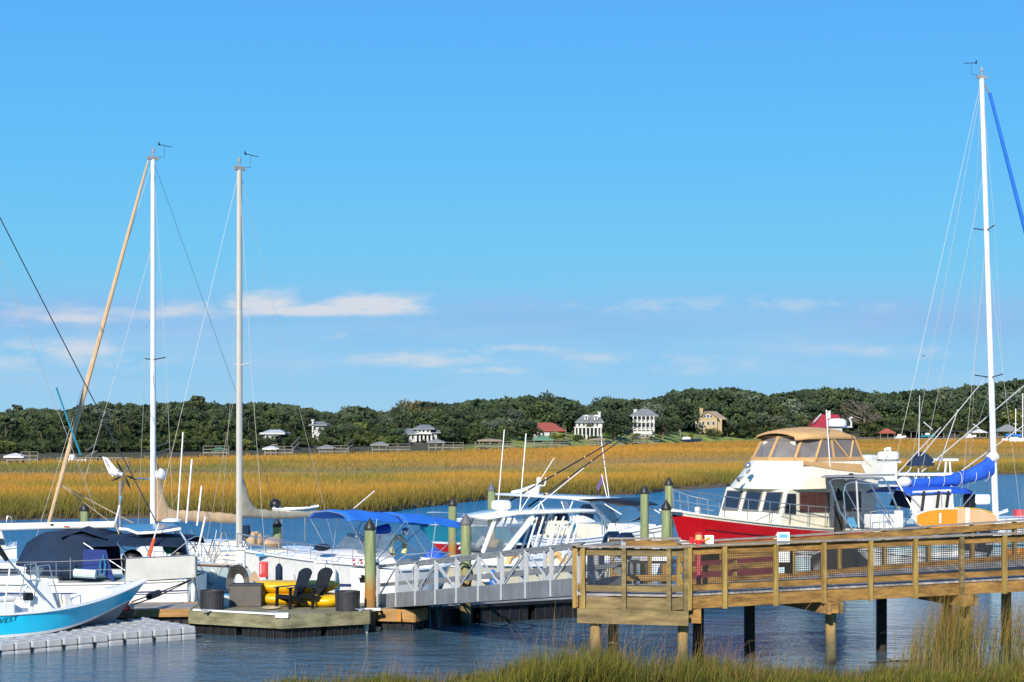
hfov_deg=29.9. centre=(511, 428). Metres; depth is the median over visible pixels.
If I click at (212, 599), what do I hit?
planter tub
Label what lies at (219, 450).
dock gazebo
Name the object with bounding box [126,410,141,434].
pine tree
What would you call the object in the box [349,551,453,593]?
skiff
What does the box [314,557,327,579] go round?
power pedestal
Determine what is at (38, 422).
pine tree
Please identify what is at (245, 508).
sailboat
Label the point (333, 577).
fender
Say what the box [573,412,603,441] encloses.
house
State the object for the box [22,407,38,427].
mossy oak
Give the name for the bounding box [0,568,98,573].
cabin windows
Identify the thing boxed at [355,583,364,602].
dock step
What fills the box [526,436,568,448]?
dock gazebo
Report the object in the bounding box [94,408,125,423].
mossy oak
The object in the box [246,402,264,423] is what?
live oak
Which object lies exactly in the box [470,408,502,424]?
live oak
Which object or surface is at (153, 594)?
bow line
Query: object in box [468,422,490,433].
live oak
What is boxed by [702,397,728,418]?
broadleaf tree
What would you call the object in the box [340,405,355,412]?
mossy oak
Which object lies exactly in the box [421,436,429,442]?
broadleaf tree
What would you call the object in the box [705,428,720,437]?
broadleaf tree
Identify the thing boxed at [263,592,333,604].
kayak
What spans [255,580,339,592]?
kayak
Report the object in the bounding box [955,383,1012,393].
live oak
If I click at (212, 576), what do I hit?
fender
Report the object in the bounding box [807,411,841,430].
house
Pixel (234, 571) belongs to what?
hose coil
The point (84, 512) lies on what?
piling
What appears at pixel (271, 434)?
house
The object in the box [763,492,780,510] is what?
front window
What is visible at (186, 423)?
pine tree
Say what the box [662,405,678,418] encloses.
live oak
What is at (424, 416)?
broadleaf tree
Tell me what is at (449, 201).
sky
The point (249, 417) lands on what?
pine tree
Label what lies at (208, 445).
broadleaf tree
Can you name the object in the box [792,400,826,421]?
live oak
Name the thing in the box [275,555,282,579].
fender
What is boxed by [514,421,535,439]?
broadleaf tree
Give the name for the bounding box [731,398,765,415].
live oak
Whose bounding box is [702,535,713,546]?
hose box
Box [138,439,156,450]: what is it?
yellow green tree
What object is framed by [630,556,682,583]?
fish cleaning table
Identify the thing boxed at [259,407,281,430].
broadleaf tree
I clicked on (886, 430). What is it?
dock gazebo
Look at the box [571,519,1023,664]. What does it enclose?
pier
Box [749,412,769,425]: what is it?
mossy oak
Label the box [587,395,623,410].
live oak
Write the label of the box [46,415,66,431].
broadleaf tree
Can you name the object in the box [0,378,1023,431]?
woodland
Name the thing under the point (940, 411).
live oak
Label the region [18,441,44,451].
broadleaf tree
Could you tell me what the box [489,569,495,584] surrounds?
fender
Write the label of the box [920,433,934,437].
moored boat
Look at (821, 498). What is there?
side window
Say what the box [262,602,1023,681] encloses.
bank grass
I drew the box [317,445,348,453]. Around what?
dock gazebo
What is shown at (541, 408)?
broadleaf tree
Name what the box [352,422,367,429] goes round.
yellow green tree
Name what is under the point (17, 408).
pine tree
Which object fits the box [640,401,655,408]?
mossy oak
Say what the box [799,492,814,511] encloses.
side window
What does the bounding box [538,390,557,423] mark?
live oak
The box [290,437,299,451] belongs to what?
shore stair
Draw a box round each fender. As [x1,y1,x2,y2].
[120,605,136,620]
[188,574,195,601]
[209,561,215,585]
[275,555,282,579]
[330,567,335,580]
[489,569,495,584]
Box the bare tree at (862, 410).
[839,399,882,423]
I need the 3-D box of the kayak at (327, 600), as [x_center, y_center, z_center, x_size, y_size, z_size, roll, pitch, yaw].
[-5.350,4.732,52.650,1.500,0.366,0.840,0,0,12]
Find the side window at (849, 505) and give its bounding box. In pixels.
[842,492,860,511]
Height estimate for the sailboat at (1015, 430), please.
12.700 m
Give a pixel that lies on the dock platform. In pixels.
(284, 621)
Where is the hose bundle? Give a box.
[412,605,442,628]
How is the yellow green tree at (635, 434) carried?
on the ground at (673, 437)
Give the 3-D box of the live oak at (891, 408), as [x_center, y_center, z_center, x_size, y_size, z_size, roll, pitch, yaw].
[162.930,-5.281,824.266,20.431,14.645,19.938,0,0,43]
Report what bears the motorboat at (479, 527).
on the water
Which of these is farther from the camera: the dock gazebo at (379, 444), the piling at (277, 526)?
the dock gazebo at (379, 444)
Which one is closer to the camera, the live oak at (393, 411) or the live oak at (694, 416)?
the live oak at (393, 411)
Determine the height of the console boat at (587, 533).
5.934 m
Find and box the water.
[0,474,1023,681]
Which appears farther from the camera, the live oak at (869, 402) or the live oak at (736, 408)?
the live oak at (869, 402)
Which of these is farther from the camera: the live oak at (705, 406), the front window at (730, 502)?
the live oak at (705, 406)
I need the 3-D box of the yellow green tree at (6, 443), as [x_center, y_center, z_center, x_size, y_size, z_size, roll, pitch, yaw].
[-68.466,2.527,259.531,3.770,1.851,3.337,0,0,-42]
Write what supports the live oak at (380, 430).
on the ground at (673, 437)
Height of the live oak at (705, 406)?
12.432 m
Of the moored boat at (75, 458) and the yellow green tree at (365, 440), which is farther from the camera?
the yellow green tree at (365, 440)
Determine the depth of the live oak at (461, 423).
415.75 m
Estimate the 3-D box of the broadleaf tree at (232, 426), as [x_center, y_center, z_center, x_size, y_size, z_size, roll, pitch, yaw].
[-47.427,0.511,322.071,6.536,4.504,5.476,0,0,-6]
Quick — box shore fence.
[57,457,128,462]
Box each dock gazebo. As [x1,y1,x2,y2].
[3,452,39,462]
[203,446,229,457]
[262,446,293,456]
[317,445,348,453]
[370,442,409,452]
[427,439,463,450]
[475,439,514,449]
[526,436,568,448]
[578,438,623,446]
[623,436,658,443]
[878,428,895,439]
[970,429,1003,438]
[996,425,1021,438]
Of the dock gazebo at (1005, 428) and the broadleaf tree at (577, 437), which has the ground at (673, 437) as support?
the broadleaf tree at (577, 437)
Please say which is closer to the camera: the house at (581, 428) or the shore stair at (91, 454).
the shore stair at (91, 454)
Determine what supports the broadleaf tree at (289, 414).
on the ground at (673, 437)
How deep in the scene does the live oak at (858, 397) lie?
820.95 m
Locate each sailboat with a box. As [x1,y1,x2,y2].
[0,217,206,617]
[37,142,314,573]
[148,152,332,593]
[821,60,1023,556]
[1001,408,1017,440]
[1008,393,1023,441]
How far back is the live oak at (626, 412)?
563.42 m
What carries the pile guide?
attached to the dock platform
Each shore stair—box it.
[85,444,97,458]
[147,442,172,457]
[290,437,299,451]
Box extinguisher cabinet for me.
[259,561,267,579]
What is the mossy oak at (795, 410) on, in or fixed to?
on the ground at (673, 437)
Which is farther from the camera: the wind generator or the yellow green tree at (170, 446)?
the yellow green tree at (170, 446)
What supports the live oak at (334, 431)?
on the ground at (673, 437)
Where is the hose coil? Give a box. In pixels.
[226,565,248,593]
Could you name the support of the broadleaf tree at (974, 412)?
on the ground at (673, 437)
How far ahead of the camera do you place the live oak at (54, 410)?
328.80 m
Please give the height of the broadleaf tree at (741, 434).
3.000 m
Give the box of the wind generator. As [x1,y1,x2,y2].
[103,457,136,533]
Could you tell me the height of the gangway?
2.424 m
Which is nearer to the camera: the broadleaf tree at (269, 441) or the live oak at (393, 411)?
the broadleaf tree at (269, 441)
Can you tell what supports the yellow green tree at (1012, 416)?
on the ground at (673, 437)
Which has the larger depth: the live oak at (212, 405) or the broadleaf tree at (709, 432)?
the broadleaf tree at (709, 432)
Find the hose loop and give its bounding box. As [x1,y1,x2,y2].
[459,562,472,586]
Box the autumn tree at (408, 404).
[389,398,426,425]
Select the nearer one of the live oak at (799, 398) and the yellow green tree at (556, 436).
the yellow green tree at (556, 436)
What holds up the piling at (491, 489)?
in the water
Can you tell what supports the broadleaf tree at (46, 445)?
on the ground at (673, 437)
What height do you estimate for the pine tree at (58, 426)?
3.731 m
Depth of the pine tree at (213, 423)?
315.84 m
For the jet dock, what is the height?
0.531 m
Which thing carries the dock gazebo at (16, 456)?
on the water
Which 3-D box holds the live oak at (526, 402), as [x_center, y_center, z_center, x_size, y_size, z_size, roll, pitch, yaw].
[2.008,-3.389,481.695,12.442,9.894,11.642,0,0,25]
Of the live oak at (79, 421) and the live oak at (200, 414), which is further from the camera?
the live oak at (200, 414)
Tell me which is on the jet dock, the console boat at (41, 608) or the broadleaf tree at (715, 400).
the console boat at (41, 608)
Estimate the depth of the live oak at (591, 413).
529.55 m
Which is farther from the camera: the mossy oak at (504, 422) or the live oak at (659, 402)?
the live oak at (659, 402)
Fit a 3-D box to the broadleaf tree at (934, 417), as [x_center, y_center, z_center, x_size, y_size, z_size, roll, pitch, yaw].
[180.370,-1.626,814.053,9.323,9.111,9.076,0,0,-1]
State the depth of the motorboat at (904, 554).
64.28 m
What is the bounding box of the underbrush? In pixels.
[0,409,1023,453]
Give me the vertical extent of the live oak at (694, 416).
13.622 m
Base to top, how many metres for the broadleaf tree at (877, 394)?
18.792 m
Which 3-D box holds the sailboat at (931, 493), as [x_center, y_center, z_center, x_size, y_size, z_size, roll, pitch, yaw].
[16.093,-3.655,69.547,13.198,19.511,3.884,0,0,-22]
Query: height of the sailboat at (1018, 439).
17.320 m
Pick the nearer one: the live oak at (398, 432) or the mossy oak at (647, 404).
the live oak at (398, 432)
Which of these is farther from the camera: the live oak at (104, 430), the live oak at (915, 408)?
the live oak at (915, 408)
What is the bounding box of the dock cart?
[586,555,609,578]
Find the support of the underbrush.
on the ground at (673, 437)
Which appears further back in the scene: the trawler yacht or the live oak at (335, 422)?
the live oak at (335, 422)
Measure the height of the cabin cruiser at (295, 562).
3.785 m
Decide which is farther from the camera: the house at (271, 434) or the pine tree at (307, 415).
the pine tree at (307, 415)
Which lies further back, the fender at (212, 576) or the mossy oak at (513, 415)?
the mossy oak at (513, 415)
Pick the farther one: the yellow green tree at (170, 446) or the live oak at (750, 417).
the live oak at (750, 417)
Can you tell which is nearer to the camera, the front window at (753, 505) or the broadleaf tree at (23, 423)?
the front window at (753, 505)
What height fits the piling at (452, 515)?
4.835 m
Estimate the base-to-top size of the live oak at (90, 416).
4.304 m
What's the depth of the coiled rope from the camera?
51.93 m
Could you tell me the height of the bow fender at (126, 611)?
0.798 m
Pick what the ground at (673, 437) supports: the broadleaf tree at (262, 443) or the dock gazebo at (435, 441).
the broadleaf tree at (262, 443)
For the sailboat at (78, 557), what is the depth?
56.00 m
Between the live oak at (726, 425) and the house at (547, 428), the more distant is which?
the live oak at (726, 425)
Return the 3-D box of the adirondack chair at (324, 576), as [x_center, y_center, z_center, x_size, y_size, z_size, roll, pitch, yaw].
[-5.347,4.368,52.480,0.680,1.094,1.017,0,0,38]
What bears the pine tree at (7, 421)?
on the ground at (673, 437)
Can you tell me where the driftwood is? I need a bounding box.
[869,656,929,662]
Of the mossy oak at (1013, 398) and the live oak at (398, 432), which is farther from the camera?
the mossy oak at (1013, 398)
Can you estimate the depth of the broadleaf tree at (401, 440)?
372.17 m
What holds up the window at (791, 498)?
in the trawler yacht
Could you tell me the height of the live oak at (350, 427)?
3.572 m
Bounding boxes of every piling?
[80,503,88,521]
[272,519,281,547]
[364,518,375,631]
[448,497,456,556]
[460,513,471,625]
[487,483,495,538]
[640,485,648,583]
[661,500,671,582]
[664,477,672,574]
[834,488,842,534]
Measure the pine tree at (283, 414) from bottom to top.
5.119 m
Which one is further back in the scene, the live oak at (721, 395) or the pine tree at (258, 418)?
the live oak at (721, 395)
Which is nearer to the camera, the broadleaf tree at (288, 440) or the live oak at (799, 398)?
the broadleaf tree at (288, 440)
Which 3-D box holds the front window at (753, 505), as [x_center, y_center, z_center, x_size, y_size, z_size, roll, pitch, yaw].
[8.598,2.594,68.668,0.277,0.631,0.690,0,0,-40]
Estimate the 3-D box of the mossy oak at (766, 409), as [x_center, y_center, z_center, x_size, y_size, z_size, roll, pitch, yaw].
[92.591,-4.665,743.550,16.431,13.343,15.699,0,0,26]
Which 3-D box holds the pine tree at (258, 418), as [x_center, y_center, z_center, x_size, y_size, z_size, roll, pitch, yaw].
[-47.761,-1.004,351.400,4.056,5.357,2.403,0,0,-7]
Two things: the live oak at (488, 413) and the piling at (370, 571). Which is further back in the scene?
the live oak at (488, 413)
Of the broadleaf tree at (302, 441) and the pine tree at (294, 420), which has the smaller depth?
the broadleaf tree at (302, 441)
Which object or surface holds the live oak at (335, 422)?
on the ground at (673, 437)
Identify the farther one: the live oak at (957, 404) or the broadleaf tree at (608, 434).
the live oak at (957, 404)
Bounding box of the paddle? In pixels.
[249,571,259,582]
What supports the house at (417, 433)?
on the ground at (673, 437)
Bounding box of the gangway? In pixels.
[376,541,625,607]
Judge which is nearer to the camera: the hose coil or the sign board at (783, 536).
the sign board at (783, 536)
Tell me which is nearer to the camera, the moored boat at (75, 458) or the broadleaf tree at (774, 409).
the moored boat at (75, 458)
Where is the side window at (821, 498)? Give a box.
[815,492,829,511]
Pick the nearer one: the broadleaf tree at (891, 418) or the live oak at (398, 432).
the live oak at (398, 432)
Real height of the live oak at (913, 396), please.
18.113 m
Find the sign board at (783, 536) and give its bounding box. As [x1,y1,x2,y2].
[777,532,789,561]
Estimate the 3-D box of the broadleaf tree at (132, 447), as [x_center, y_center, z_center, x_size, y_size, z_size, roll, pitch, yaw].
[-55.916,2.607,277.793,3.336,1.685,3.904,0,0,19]
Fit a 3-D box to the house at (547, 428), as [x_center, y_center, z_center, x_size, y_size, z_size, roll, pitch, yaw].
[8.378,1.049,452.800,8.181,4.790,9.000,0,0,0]
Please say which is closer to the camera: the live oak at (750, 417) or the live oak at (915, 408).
the live oak at (750, 417)
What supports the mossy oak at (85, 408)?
on the ground at (673, 437)
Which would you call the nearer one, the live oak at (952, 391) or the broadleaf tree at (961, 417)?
the broadleaf tree at (961, 417)
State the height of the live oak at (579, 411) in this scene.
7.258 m
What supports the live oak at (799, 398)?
on the ground at (673, 437)
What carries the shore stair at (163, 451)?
on the ground at (673, 437)
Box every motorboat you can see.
[418,504,594,553]
[862,531,993,565]
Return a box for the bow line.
[129,579,192,608]
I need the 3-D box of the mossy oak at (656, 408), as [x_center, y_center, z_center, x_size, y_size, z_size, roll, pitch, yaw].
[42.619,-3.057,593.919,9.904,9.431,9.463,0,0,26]
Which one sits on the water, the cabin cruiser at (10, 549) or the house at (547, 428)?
the cabin cruiser at (10, 549)
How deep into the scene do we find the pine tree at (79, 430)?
284.18 m
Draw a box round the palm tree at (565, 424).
[560,422,571,439]
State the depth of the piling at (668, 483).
70.89 m
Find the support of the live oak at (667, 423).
on the ground at (673, 437)
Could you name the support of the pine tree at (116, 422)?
on the ground at (673, 437)
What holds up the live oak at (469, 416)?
on the ground at (673, 437)
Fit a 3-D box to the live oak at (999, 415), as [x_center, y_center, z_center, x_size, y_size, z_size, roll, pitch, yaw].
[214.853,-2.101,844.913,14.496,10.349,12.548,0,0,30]
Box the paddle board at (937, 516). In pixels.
[913,507,998,527]
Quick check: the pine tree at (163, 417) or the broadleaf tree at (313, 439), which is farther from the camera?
the broadleaf tree at (313, 439)
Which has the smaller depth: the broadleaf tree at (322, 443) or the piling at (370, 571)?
the piling at (370, 571)
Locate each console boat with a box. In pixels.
[0,545,146,637]
[420,430,634,585]
[495,425,674,573]
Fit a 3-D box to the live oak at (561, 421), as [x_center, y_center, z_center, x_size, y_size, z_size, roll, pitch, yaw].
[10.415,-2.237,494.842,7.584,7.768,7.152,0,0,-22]
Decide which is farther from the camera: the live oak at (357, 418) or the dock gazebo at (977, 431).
the dock gazebo at (977, 431)
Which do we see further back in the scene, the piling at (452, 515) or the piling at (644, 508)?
the piling at (452, 515)
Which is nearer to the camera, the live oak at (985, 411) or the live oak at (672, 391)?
the live oak at (672, 391)
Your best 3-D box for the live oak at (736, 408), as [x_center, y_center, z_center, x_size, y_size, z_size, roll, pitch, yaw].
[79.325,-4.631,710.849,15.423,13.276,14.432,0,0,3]
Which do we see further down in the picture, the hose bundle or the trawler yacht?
the hose bundle
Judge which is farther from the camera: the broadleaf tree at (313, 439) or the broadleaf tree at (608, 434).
the broadleaf tree at (608, 434)
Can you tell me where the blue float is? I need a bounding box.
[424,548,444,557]
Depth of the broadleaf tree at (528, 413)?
475.63 m
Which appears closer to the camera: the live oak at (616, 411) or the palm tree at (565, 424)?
the palm tree at (565, 424)
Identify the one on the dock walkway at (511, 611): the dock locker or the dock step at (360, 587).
the dock locker
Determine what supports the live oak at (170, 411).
on the ground at (673, 437)
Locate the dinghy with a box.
[270,499,318,540]
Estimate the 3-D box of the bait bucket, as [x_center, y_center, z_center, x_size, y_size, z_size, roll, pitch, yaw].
[-7.864,4.713,52.662,0.310,0.335,0.310,0,0,0]
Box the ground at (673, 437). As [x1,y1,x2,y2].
[0,430,1023,520]
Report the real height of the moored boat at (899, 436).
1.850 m
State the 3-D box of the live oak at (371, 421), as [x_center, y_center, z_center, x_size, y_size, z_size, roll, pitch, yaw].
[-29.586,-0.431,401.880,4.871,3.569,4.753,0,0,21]
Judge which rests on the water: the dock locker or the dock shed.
the dock shed
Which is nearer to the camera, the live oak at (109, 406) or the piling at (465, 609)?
the piling at (465, 609)
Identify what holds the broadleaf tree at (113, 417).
on the ground at (673, 437)
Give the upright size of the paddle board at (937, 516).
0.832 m
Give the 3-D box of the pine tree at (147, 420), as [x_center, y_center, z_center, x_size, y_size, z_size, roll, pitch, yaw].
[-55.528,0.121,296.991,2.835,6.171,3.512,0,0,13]
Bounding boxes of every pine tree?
[0,414,11,435]
[6,404,23,412]
[33,413,46,439]
[54,420,63,429]
[63,418,83,432]
[110,409,124,431]
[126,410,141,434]
[144,410,161,428]
[158,410,173,436]
[172,411,191,428]
[187,395,207,412]
[208,415,223,430]
[243,409,253,433]
[250,408,261,421]
[276,411,287,425]
[289,412,300,429]
[302,410,315,424]
[308,407,317,419]
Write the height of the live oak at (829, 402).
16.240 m
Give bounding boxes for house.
[259,430,289,445]
[309,420,330,439]
[402,425,441,442]
[533,423,564,441]
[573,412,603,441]
[628,409,658,435]
[686,408,726,432]
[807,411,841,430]
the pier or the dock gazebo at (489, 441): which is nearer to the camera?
the pier
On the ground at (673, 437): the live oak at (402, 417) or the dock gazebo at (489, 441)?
the live oak at (402, 417)
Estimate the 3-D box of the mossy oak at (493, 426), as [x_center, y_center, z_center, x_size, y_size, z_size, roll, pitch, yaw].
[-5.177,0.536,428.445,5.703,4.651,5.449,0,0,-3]
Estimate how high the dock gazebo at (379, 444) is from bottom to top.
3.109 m
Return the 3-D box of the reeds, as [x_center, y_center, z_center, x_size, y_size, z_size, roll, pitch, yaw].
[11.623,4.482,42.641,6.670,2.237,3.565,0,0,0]
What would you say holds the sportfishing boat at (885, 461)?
on the water
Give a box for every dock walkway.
[116,602,197,625]
[375,605,429,630]
[424,596,659,626]
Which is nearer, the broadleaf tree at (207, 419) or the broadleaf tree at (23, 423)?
the broadleaf tree at (23, 423)
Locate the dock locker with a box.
[779,554,809,572]
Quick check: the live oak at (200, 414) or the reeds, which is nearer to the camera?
the reeds
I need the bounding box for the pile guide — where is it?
[360,607,380,632]
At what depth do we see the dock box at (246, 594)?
52.59 m
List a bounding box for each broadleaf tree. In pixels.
[16,417,34,431]
[16,431,36,437]
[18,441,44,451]
[41,440,56,451]
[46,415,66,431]
[60,439,75,450]
[74,439,94,451]
[90,439,116,451]
[111,413,130,429]
[113,441,139,450]
[178,439,199,450]
[195,417,209,424]
[200,439,213,448]
[205,408,228,425]
[217,418,246,437]
[220,439,234,448]
[254,438,266,445]
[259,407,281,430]
[263,437,276,445]
[277,437,294,445]
[280,410,304,429]
[295,438,308,446]
[309,437,320,443]
[316,438,333,445]
[395,437,405,444]
[401,407,435,428]
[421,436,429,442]
[428,408,446,427]
[514,406,542,422]
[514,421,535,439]
[528,400,567,423]
[573,434,584,440]
[603,419,624,437]
[655,427,672,435]
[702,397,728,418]
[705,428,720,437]
[732,430,748,437]
[765,402,791,418]
[795,418,813,426]
[821,386,850,414]
[870,390,888,396]
[877,417,899,422]
[892,428,907,435]
[899,415,914,434]
[920,398,944,414]
[929,414,942,423]
[936,407,971,428]
[961,407,984,425]
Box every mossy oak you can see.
[4,418,18,429]
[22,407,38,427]
[76,406,100,418]
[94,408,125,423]
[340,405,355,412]
[378,415,398,427]
[481,421,500,430]
[492,418,517,433]
[503,408,526,423]
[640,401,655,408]
[642,404,664,424]
[731,391,760,401]
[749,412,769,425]
[753,401,770,416]
[767,416,794,428]
[777,398,809,418]
[929,386,956,400]
[997,391,1021,412]
[1001,386,1023,410]
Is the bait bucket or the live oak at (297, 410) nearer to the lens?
the bait bucket
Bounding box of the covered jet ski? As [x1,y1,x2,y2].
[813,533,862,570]
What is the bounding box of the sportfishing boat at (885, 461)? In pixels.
[862,377,1023,517]
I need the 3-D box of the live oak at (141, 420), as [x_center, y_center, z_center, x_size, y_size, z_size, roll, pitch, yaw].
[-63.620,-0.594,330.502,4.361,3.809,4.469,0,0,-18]
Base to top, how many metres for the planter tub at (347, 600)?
0.530 m
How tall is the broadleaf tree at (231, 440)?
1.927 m
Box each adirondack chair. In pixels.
[273,568,312,608]
[294,567,333,608]
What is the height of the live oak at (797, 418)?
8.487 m
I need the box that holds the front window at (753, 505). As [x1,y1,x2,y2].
[743,492,760,509]
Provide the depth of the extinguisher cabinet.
55.20 m
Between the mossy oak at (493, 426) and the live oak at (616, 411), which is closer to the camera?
the mossy oak at (493, 426)
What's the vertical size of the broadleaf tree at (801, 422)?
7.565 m
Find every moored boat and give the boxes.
[62,455,85,462]
[677,437,701,442]
[893,434,905,438]
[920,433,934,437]
[944,433,959,437]
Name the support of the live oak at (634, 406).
on the ground at (673, 437)
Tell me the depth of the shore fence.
251.44 m
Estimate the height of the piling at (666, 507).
5.070 m
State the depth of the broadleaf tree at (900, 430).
780.64 m
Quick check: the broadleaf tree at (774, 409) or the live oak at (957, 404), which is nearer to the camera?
the broadleaf tree at (774, 409)
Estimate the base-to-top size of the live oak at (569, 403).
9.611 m
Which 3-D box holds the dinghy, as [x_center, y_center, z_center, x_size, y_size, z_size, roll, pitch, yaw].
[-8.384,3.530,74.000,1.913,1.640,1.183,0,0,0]
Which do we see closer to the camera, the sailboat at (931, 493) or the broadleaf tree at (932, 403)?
the sailboat at (931, 493)
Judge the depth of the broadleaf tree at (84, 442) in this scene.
270.96 m
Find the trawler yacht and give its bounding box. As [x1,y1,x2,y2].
[659,410,918,578]
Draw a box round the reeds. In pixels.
[895,580,1023,676]
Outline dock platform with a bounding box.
[188,602,370,637]
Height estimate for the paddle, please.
0.800 m
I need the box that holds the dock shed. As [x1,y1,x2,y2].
[901,431,971,439]
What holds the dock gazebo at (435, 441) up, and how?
on the water
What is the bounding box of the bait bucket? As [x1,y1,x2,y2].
[224,594,229,606]
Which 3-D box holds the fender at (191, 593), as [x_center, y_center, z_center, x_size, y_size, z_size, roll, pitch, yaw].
[-9.192,4.623,55.150,0.220,0.881,0.220,0,0,0]
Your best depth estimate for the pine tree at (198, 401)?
348.65 m
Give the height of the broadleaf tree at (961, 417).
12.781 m
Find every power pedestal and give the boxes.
[234,544,246,582]
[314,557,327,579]
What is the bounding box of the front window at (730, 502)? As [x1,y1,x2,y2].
[723,491,740,508]
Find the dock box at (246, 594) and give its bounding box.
[229,583,263,605]
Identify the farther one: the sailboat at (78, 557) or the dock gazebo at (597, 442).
the dock gazebo at (597, 442)
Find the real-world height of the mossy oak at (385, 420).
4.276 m
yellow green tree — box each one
[0,440,20,452]
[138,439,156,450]
[157,440,183,450]
[243,439,254,448]
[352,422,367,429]
[358,436,370,444]
[550,432,563,441]
[631,433,640,438]
[722,421,734,435]
[998,409,1023,428]
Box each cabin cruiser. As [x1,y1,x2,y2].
[0,516,16,558]
[233,491,460,593]
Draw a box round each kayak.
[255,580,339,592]
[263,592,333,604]
[293,594,334,606]
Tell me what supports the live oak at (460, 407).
on the ground at (673, 437)
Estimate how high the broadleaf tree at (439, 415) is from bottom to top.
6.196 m
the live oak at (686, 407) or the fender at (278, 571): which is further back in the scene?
the live oak at (686, 407)
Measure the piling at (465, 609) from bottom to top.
4.927 m
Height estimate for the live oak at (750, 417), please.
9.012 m
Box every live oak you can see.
[47,409,64,416]
[64,416,86,425]
[76,425,99,437]
[80,411,102,425]
[89,401,115,421]
[90,421,123,437]
[132,414,146,429]
[141,410,171,426]
[147,401,172,427]
[158,407,192,423]
[173,406,209,423]
[209,400,220,408]
[226,411,253,426]
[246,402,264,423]
[281,408,304,424]
[317,425,346,439]
[329,418,344,425]
[337,423,360,431]
[342,414,362,423]
[362,418,379,425]
[370,426,387,436]
[386,427,408,439]
[389,406,402,427]
[393,410,422,427]
[434,425,457,438]
[439,403,471,412]
[443,408,467,421]
[445,419,470,428]
[452,409,485,421]
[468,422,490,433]
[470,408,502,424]
[481,401,511,417]
[489,408,506,420]
[500,395,547,419]
[506,419,543,441]
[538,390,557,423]
[549,406,565,426]
[550,398,580,431]
[564,407,587,432]
[580,411,597,415]
[581,404,608,414]
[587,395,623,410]
[601,408,617,422]
[601,411,637,440]
[616,407,633,424]
[628,403,642,417]
[632,397,669,417]
[655,415,685,439]
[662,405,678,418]
[664,395,703,430]
[665,389,703,429]
[669,400,693,431]
[689,399,721,415]
[710,387,734,418]
[717,399,746,422]
[722,416,737,436]
[728,412,763,427]
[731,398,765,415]
[772,393,805,408]
[786,414,800,422]
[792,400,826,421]
[804,395,843,416]
[837,389,871,419]
[845,392,882,429]
[876,399,917,416]
[900,401,926,417]
[904,392,928,416]
[907,388,934,402]
[924,397,952,422]
[937,387,961,400]
[938,398,971,411]
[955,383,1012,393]
[959,396,983,410]
[971,387,1016,412]
[974,402,996,420]
[995,412,1009,423]
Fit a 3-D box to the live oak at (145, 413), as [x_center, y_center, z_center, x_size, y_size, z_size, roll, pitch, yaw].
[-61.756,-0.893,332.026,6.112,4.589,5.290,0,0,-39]
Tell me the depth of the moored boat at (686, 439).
598.15 m
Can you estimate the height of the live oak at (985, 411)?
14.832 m
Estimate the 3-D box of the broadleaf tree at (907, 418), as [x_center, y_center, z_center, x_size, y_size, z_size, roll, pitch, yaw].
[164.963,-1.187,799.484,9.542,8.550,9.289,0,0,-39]
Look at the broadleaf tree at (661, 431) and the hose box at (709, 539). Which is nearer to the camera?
the hose box at (709, 539)
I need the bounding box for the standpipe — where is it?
[689,532,704,583]
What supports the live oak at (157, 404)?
on the ground at (673, 437)
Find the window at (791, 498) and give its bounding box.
[784,494,795,513]
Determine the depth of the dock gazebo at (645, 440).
521.75 m
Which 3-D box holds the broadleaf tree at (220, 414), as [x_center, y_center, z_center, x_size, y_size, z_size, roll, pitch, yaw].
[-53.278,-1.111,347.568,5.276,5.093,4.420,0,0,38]
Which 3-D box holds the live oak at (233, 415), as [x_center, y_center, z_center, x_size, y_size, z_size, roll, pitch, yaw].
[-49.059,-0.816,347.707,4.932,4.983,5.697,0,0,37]
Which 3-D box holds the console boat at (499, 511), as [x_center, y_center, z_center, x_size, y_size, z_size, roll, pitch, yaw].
[0.498,2.920,64.311,8.174,5.759,2.884,0,0,-31]
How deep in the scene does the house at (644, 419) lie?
555.50 m
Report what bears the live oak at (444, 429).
on the ground at (673, 437)
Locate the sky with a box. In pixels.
[0,0,1023,412]
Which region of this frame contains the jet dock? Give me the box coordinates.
[0,617,195,654]
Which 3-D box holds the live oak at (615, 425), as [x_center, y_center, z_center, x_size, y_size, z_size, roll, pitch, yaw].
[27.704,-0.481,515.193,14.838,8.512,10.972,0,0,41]
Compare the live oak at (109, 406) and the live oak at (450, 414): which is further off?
the live oak at (450, 414)
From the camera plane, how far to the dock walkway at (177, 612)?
52.65 m
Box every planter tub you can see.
[199,589,223,609]
[335,590,359,611]
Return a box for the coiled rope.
[262,606,280,608]
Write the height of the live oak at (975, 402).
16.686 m
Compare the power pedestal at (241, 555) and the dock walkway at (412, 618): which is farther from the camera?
the power pedestal at (241, 555)
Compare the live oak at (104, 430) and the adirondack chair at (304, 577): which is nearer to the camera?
the adirondack chair at (304, 577)
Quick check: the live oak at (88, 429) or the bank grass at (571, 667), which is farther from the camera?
the live oak at (88, 429)
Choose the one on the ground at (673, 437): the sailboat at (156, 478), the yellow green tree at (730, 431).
the yellow green tree at (730, 431)

